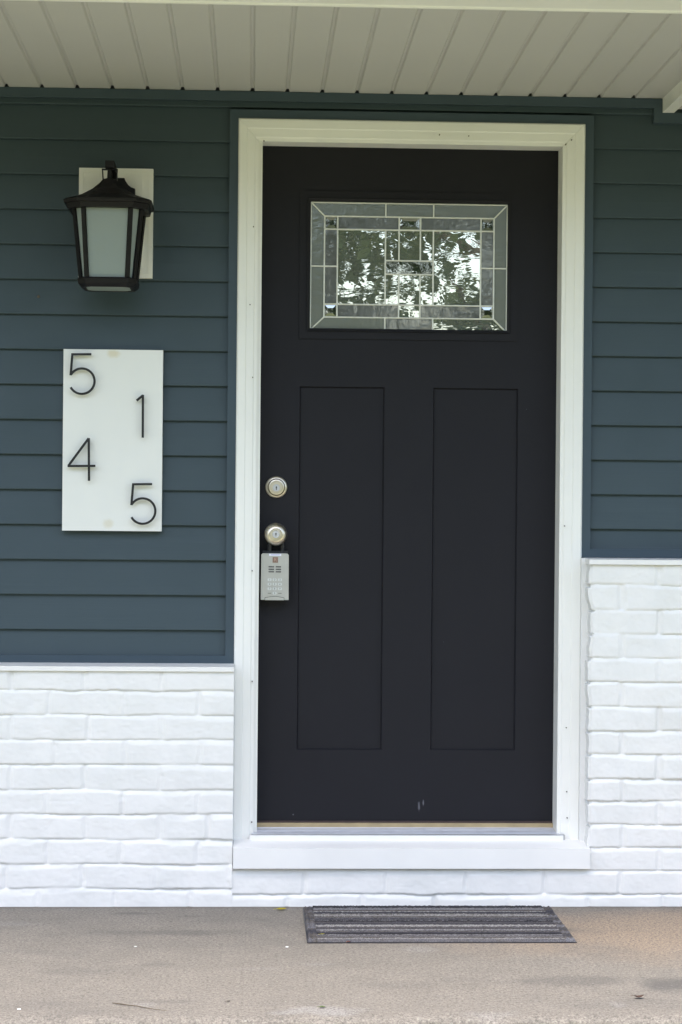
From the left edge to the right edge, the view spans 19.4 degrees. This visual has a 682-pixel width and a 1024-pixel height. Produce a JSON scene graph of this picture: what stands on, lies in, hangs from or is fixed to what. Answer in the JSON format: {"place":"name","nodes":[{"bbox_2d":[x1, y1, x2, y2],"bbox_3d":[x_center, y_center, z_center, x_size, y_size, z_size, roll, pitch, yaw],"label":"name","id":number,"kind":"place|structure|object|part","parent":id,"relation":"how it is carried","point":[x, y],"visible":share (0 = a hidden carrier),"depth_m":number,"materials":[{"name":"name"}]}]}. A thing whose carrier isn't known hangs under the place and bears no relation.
{"place":"outdoors","nodes":[
{"label":"outdoors","id":0,"kind":"place"},
{"bbox_2d":[0,906,681,1023],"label":"porch floor","id":1,"kind":"structure","parent":0,"point":[93,965],"depth_m":4.92,"materials":[{"name":"concrete"}]},
{"bbox_2d":[114,1003,166,1010],"bbox_3d":[-0.460,1.130,4.547,0.151,0.003,0.005,1,0,27],"label":"twig","id":2,"kind":"object","parent":1,"relation":"on","point":[137,1006],"visible":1,"depth_m":4.55,"materials":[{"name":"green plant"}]},
{"bbox_2d":[0,557,681,906],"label":"brick wall","id":3,"kind":"structure","parent":1,"relation":"on","point":[116,784],"depth_m":5.71,"materials":[{"name":"white brick"}]},
{"bbox_2d":[0,87,681,663],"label":"siding wall","id":4,"kind":"structure","parent":3,"relation":"on","point":[166,593],"depth_m":5.80,"materials":[{"name":"plastic"}]},
{"bbox_2d":[63,160,153,291],"bbox_3d":[-0.656,-0.812,5.638,0.246,0.364,0.248,1,0,-3],"label":"wall lantern","id":5,"kind":"object","parent":4,"relation":"attached to","point":[111,212],"depth_m":5.56,"materials":[{"name":"brown metal"}]},
{"bbox_2d":[62,349,162,530],"bbox_3d":[-0.661,-0.208,5.768,0.287,0.525,0.040,1,0,-3],"label":"number plaque","id":6,"kind":"object","parent":4,"relation":"attached to","point":[112,436],"visible":1,"depth_m":5.77,"materials":[{"name":"white metal"}]},
{"bbox_2d":[79,168,153,278],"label":"mounting block","id":7,"kind":"structure","parent":4,"relation":"attached to","point":[140,182],"depth_m":5.77,"materials":[{"name":"plastic"}]},
{"bbox_2d":[0,0,681,112],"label":"porch roof","id":8,"kind":"structure","parent":4,"relation":"attached to","point":[594,48],"depth_m":5.22,"materials":[{"name":"plastic"}]},
{"bbox_2d":[233,118,589,868],"bbox_3d":[0.206,-0.058,5.853,1.031,2.165,0.275,1,0,-3],"label":"door frame","id":9,"kind":"object","parent":4,"relation":"attached to","point":[555,844],"visible":0.98,"depth_m":5.80,"materials":[{"name":"white paint"}]},
{"bbox_2d":[257,146,557,822],"bbox_3d":[0.199,-0.080,5.885,0.898,2.012,0.117,1,0,-3],"label":"front door","id":10,"kind":"structure","parent":9,"relation":"attached to","point":[407,450],"depth_m":5.90,"materials":[{"name":"black paint"}]},
{"bbox_2d":[261,542,288,599],"bbox_3d":[-0.194,0.150,5.848,0.082,0.217,0.048,1,0,-3],"label":"lockbox","id":11,"kind":"object","parent":10,"relation":"hanging from","point":[274,575],"visible":1,"depth_m":5.83,"materials":[{"name":"grey plastic"}]},
{"bbox_3d":[0.201,-0.728,5.896,0.648,0.437,0.005,1,0,-3],"label":"window frame","id":12,"kind":"part","parent":10,"relation":"part of","materials":[{"name":"black paint"}]},
{"bbox_3d":[0.202,-0.725,5.901,0.587,0.382,0.005,1,0,-3],"label":"window glass","id":13,"kind":"part","parent":10,"relation":"part of","materials":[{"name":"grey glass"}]},
{"bbox_2d":[303,905,576,942],"bbox_3d":[0.257,1.130,5.480,0.714,0.013,0.455,1,0,-3],"label":"doormat","id":14,"kind":"object","parent":1,"relation":"on","point":[443,924],"visible":1,"depth_m":5.44,"materials":[{"name":"black plastic"}]}
]}

